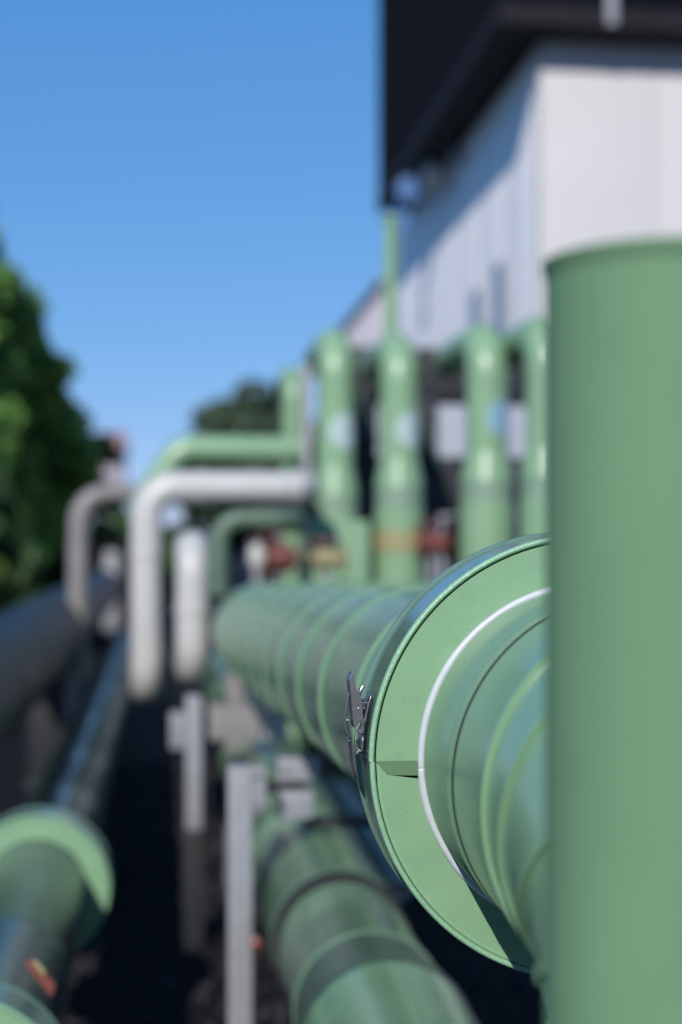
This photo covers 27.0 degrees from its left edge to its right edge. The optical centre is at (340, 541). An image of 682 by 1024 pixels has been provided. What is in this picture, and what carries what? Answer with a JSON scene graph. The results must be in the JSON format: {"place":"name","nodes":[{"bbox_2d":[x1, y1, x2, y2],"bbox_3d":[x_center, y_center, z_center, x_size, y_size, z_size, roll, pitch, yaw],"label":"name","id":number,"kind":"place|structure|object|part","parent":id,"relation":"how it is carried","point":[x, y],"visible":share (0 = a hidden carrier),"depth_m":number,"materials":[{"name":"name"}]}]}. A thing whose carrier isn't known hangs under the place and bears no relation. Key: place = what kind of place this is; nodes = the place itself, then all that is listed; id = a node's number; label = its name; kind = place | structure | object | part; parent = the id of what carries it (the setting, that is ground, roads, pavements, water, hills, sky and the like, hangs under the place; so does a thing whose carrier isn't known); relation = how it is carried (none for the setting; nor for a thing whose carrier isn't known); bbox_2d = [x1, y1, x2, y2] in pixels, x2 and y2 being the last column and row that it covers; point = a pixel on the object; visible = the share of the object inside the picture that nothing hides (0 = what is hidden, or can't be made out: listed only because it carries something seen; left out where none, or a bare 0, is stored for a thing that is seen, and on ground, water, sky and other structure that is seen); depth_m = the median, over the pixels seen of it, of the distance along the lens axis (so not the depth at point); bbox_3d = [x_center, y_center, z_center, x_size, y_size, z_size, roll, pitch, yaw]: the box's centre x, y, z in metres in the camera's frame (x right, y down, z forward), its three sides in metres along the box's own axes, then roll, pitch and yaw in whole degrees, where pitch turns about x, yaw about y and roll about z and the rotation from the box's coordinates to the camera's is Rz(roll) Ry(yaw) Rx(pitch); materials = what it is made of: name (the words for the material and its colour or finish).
{"place":"outdoors","nodes":[
{"label":"outdoors","id":0,"kind":"place"},
{"bbox_2d":[0,561,7,589],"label":"hedge","id":1,"kind":"object","parent":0,"point":[3,576],"visible":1,"depth_m":17.21,"materials":[{"name":"green plant"}]},
{"bbox_2d":[96,431,127,517],"bbox_3d":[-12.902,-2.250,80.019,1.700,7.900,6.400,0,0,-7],"label":"distant house","id":2,"kind":"structure","parent":0,"point":[117,475],"depth_m":77.14,"materials":[{"name":"tile"}]},
{"bbox_2d":[0,0,409,543],"label":"sky","id":3,"kind":"structure","parent":0,"point":[189,188],"materials":[{"name":"blue"}]},
{"bbox_2d":[0,544,544,1023],"bbox_3d":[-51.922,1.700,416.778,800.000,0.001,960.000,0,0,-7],"label":"ground","id":4,"kind":"structure","parent":0,"point":[144,738],"depth_m":6.63,"materials":[{"name":"black asphalt"}]},
{"bbox_2d":[0,235,31,526],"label":"leafy tree","id":5,"kind":"object","parent":4,"relation":"on","point":[14,378],"visible":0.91,"depth_m":21.20,"materials":[{"name":"green plant"}]},
{"bbox_2d":[0,443,48,594],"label":"leafy tree","id":6,"kind":"object","parent":4,"relation":"on","point":[23,561],"visible":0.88,"depth_m":19.15,"materials":[{"name":"green plant"}]},
{"bbox_2d":[24,669,64,789],"bbox_3d":[-2.031,1.275,9.829,0.300,0.850,0.130,0,0,-7],"label":"pipe saddle","id":7,"kind":"object","parent":4,"relation":"on","point":[46,720],"visible":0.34,"depth_m":9.82,"materials":[{"name":"black paint"}]},
{"bbox_2d":[0,570,121,748],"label":"dark broad pipe","id":8,"kind":"object","parent":7,"relation":"on","point":[41,636],"visible":0.79,"depth_m":7.11,"materials":[{"name":"metal"}]},
{"bbox_2d":[0,264,105,611],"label":"leafy tree","id":9,"kind":"object","parent":4,"relation":"on","point":[54,471],"visible":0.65,"depth_m":24.52,"materials":[{"name":"green plant"}]},
{"bbox_2d":[43,432,128,591],"bbox_3d":[-5.339,-0.312,28.468,2.316,4.241,2.614,0,0,-7],"label":"leafy tree","id":10,"kind":"object","parent":4,"relation":"on","point":[101,531],"visible":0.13,"depth_m":28.16,"materials":[{"name":"green plant"}]},
{"bbox_2d":[10,511,175,607],"bbox_3d":[-7.505,0.332,33.356,8.810,2.820,2.397,0,0,-7],"label":"hedge","id":11,"kind":"object","parent":4,"relation":"on","point":[123,519],"visible":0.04,"depth_m":33.28,"materials":[{"name":"green plant"}]},
{"bbox_2d":[99,810,104,842],"bbox_3d":[-1.268,1.474,6.901,0.300,0.452,0.130,0,0,-7],"label":"pipe saddle","id":12,"kind":"object","parent":4,"relation":"on","point":[102,834],"visible":0.01,"depth_m":6.91,"materials":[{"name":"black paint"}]},
{"bbox_2d":[0,633,130,1021],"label":"narrow green pipe","id":13,"kind":"object","parent":12,"relation":"on","point":[43,888],"visible":0.81,"depth_m":4.43,"materials":[{"name":"metal"}]},
{"bbox_2d":[0,981,57,1023],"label":"pipe cover","id":14,"kind":"object","parent":13,"relation":"attached to","point":[18,1006],"visible":1,"depth_m":2.84,"materials":[{"name":"green metal"}]},
{"bbox_2d":[24,959,54,995],"bbox_3d":[-0.635,0.920,2.994,0.066,0.080,0.010,0,0,-7],"label":"warning tag","id":15,"kind":"object","parent":13,"relation":"attached to","point":[39,973],"visible":1,"depth_m":2.99,"materials":[{"name":"red paint"}]},
{"bbox_2d":[0,807,112,951],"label":"pipe cover","id":16,"kind":"object","parent":13,"relation":"attached to","point":[80,840],"visible":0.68,"depth_m":4.55,"materials":[{"name":"green metal"}]},
{"bbox_2d":[89,544,130,637],"bbox_3d":[-4.102,0.822,25.680,0.681,1.556,4.020,0,0,-7],"label":"grey container","id":17,"kind":"object","parent":4,"relation":"on","point":[115,559],"visible":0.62,"depth_m":23.70,"materials":[{"name":"grey metal"}]},
{"bbox_2d":[104,551,117,634],"bbox_3d":[-3.835,0.857,23.697,0.240,1.387,0.018,0,0,-7],"label":"container door","id":18,"kind":"structure","parent":17,"relation":"in","point":[110,557],"depth_m":23.69,"materials":[{"name":"metal"}]},
{"bbox_2d":[108,504,251,559],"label":"leafy tree","id":19,"kind":"object","parent":4,"relation":"on","point":[173,533],"visible":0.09,"depth_m":63.52,"materials":[{"name":"green plant"}]},
{"bbox_2d":[67,484,312,722],"bbox_3d":[-0.848,0.639,10.168,2.208,2.083,0.152,0,0,-18],"label":"grey pipe","id":20,"kind":"object","parent":4,"relation":"on","point":[87,502],"visible":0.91,"depth_m":9.80,"materials":[{"name":"grey metal"}]},
{"bbox_2d":[170,695,287,946],"bbox_3d":[-0.490,1.175,6.182,0.499,1.050,0.410,0,0,-7],"label":"pipe support","id":21,"kind":"object","parent":4,"relation":"on","point":[236,721],"visible":0.97,"depth_m":5.97,"materials":[{"name":"metal"}]},
{"bbox_2d":[226,667,247,884],"bbox_3d":[-0.511,1.122,6.990,0.109,1.156,0.109,0,0,-7],"label":"support","id":22,"kind":"object","parent":4,"relation":"on","point":[236,690],"visible":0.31,"depth_m":6.95,"materials":[{"name":"grey metal"}]},
{"bbox_2d":[174,531,210,686],"bbox_3d":[-0.775,0.326,7.317,0.172,0.754,1.286,0,0,-7],"label":"white pipe","id":23,"kind":"object","parent":22,"relation":"on","point":[192,609],"visible":0.98,"depth_m":6.71,"materials":[{"name":"metal"}]},
{"bbox_2d":[175,377,315,581],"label":"leafy tree","id":24,"kind":"object","parent":4,"relation":"on","point":[242,413],"visible":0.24,"depth_m":57.94,"materials":[{"name":"green plant"}]},
{"bbox_2d":[250,935,261,1023],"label":"red knob","id":25,"kind":"object","parent":4,"relation":"on","point":[255,943],"visible":1,"depth_m":3.89,"materials":[{"name":"paint"}]},
{"bbox_2d":[249,543,264,696],"bbox_3d":[-0.508,0.853,8.603,0.100,1.693,0.100,0,0,-7],"label":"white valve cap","id":26,"kind":"object","parent":4,"relation":"on","point":[256,556],"visible":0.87,"depth_m":8.57,"materials":[{"name":"paint"}]},
{"bbox_2d":[252,882,261,916],"bbox_3d":[-0.322,1.490,6.515,0.300,0.420,0.130,0,0,-7],"label":"pipe saddle","id":27,"kind":"object","parent":4,"relation":"on","point":[256,910],"depth_m":6.44,"materials":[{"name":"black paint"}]},
{"bbox_2d":[202,652,478,1023],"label":"green pipe","id":28,"kind":"object","parent":27,"relation":"on","point":[345,947],"visible":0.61,"depth_m":3.65,"materials":[{"name":"metal"}]},
{"bbox_2d":[251,530,296,711],"bbox_3d":[-0.393,0.815,8.920,0.340,1.770,0.253,0,0,-7],"label":"gate valve","id":29,"kind":"object","parent":4,"relation":"on","point":[280,559],"visible":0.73,"depth_m":8.85,"materials":[{"name":"brown paint"}]},
{"bbox_2d":[273,365,301,746],"bbox_3d":[-0.410,0.179,11.056,0.212,3.041,1.056,0,0,-7],"label":"green riser","id":30,"kind":"object","parent":4,"relation":"on","point":[287,385],"visible":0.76,"depth_m":10.57,"materials":[{"name":"paint"}]},
{"bbox_2d":[227,739,369,1023],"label":"pipe support","id":31,"kind":"object","parent":4,"relation":"on","point":[295,798],"visible":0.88,"depth_m":4.15,"materials":[{"name":"metal"}]},
{"bbox_2d":[212,582,544,1008],"bbox_3d":[0.906,0.876,4.112,2.386,1.647,5.930,0,0,-7],"label":"insulated pipe","id":32,"kind":"object","parent":31,"relation":"on","point":[293,654],"visible":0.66,"depth_m":1.68,"materials":[{"name":"green metal"}]},
{"bbox_2d":[209,508,305,594],"bbox_3d":[-0.473,0.045,7.322,0.460,0.404,1.552,0,0,-7],"label":"green crossing pipe","id":33,"kind":"object","parent":32,"relation":"attached to","point":[225,526],"visible":1,"depth_m":6.55,"materials":[{"name":"metal"}]},
{"bbox_2d":[344,532,544,973],"bbox_3d":[0.297,0.272,1.854,0.597,0.572,0.121,0,0,-7],"label":"flange","id":34,"kind":"object","parent":32,"relation":"attached to","point":[444,619],"visible":0.62,"depth_m":1.78,"materials":[{"name":"green paint"}]},
{"bbox_2d":[302,364,309,520],"bbox_3d":[-0.190,0.316,8.570,0.167,2.769,0.075,0,0,-7],"label":"pipe support","id":35,"kind":"object","parent":4,"relation":"on","point":[306,423],"visible":0.24,"depth_m":8.54,"materials":[{"name":"metal"}]},
{"bbox_2d":[131,435,316,509],"bbox_3d":[-0.748,-0.013,9.486,1.265,1.291,1.589,0,0,-7],"label":"green crossing pipe","id":36,"kind":"object","parent":35,"relation":"attached to","point":[179,454],"visible":0.51,"depth_m":8.72,"materials":[{"name":"metal"}]},
{"bbox_2d":[129,470,320,704],"bbox_3d":[-0.716,0.247,8.432,1.020,1.243,2.088,0,0,-7],"label":"white pipe","id":37,"kind":"object","parent":35,"relation":"attached to","point":[156,497],"visible":1,"depth_m":7.39,"materials":[{"name":"metal"}]},
{"bbox_2d":[304,539,346,790],"bbox_3d":[-0.084,0.843,7.649,0.220,1.713,0.154,0,0,-7],"label":"gate valve","id":38,"kind":"object","parent":4,"relation":"on","point":[325,559],"visible":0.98,"depth_m":7.61,"materials":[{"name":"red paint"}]},
{"bbox_2d":[302,328,359,793],"bbox_3d":[-0.081,0.206,8.811,0.285,2.987,1.093,0,0,-7],"label":"green riser","id":39,"kind":"object","parent":4,"relation":"on","point":[328,356],"visible":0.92,"depth_m":8.32,"materials":[{"name":"paint"}]},
{"bbox_2d":[297,521,368,805],"bbox_3d":[-0.051,0.791,8.350,0.358,1.818,0.615,0,0,-7],"label":"green cabinet","id":40,"kind":"object","parent":4,"relation":"on","point":[352,537],"visible":0.2,"depth_m":8.06,"materials":[{"name":"metal"}]},
{"bbox_3d":[-0.013,0.631,8.052,0.318,1.458,0.013,0,0,-7],"label":"cabinet door","id":41,"kind":"part","parent":40,"relation":"part of","materials":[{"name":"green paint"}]},
{"bbox_2d":[316,275,383,470],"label":"hall","id":42,"kind":"structure","parent":4,"relation":"on","point":[362,324],"depth_m":32.05,"materials":[{"name":"metal"}]},
{"bbox_2d":[327,782,412,900],"bbox_3d":[0.093,1.387,5.519,0.110,0.625,1.751,0,0,-7],"label":"pipe","id":43,"kind":"object","parent":4,"relation":"on","point":[345,800],"visible":0.34,"depth_m":5.20,"materials":[{"name":"metal"}]},
{"bbox_2d":[358,332,424,581],"bbox_3d":[0.287,0.234,8.601,0.302,2.933,1.101,0,0,-7],"label":"green riser","id":44,"kind":"object","parent":4,"relation":"on","point":[388,363],"visible":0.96,"depth_m":8.10,"materials":[{"name":"paint"}]},
{"bbox_2d":[382,214,398,334],"bbox_3d":[0.314,-1.613,9.008,0.110,0.922,0.110,0,0,-7],"label":"vent pipe","id":45,"kind":"object","parent":44,"relation":"on","point":[390,222],"visible":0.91,"depth_m":8.97,"materials":[{"name":"green metal"}]},
{"bbox_2d":[417,521,449,581],"bbox_3d":[0.517,0.792,8.127,0.180,1.816,0.180,0,0,-7],"label":"gate valve","id":46,"kind":"object","parent":4,"relation":"on","point":[431,543],"visible":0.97,"depth_m":8.08,"materials":[{"name":"brown paint"}]},
{"bbox_2d":[352,346,525,581],"bbox_3d":[0.814,-0.478,9.708,1.556,1.637,0.634,0,0,-7],"label":"black pipe rack","id":47,"kind":"object","parent":4,"relation":"on","point":[441,477],"visible":0.26,"depth_m":9.48,"materials":[{"name":"metal"}]},
{"bbox_2d":[434,324,513,559],"bbox_3d":[0.746,0.242,8.157,0.293,2.916,1.096,0,0,-7],"label":"green riser","id":48,"kind":"object","parent":4,"relation":"on","point":[475,354],"visible":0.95,"depth_m":7.66,"materials":[{"name":"paint"}]},
{"bbox_2d":[500,315,544,536],"bbox_3d":[1.022,0.248,7.788,0.292,2.903,1.096,0,0,-7],"label":"green riser","id":49,"kind":"object","parent":4,"relation":"on","point":[524,342],"visible":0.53,"depth_m":7.32,"materials":[{"name":"paint"}]},
{"bbox_2d":[541,236,681,1023],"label":"green standpipe","id":50,"kind":"object","parent":4,"relation":"on","point":[613,632],"visible":1,"depth_m":0.94,"materials":[{"name":"green metal"}]},
{"bbox_2d":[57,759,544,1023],"bbox_3d":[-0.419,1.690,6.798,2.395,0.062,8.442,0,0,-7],"label":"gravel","id":51,"kind":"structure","parent":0,"point":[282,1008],"depth_m":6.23,"materials":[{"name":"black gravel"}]},
{"bbox_2d":[377,0,681,573],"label":"plant building","id":52,"kind":"structure","parent":0,"point":[523,139],"depth_m":17.91,"materials":[{"name":"grey metal"}]},
{"bbox_2d":[392,169,422,234],"bbox_3d":[1.066,-5.456,22.817,0.509,1.058,0.260,0,0,-7],"label":"blue lamp","id":53,"kind":"object","parent":52,"relation":"hanging from","point":[408,190],"visible":0.97,"depth_m":22.73,"materials":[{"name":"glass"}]},
{"bbox_2d":[471,286,483,325],"bbox_3d":[1.944,-2.850,20.321,0.054,1.500,0.650,0,0,-7],"label":"window","id":54,"kind":"structure","parent":52,"relation":"in","point":[477,296],"depth_m":20.17,"materials":[{"name":"glass"}]},
{"bbox_2d":[493,258,506,334],"bbox_3d":[2.114,-2.970,18.957,0.054,1.500,0.600,0,0,-7],"label":"window","id":55,"kind":"structure","parent":52,"relation":"in","point":[500,269],"depth_m":18.79,"materials":[{"name":"glass"}]}
]}

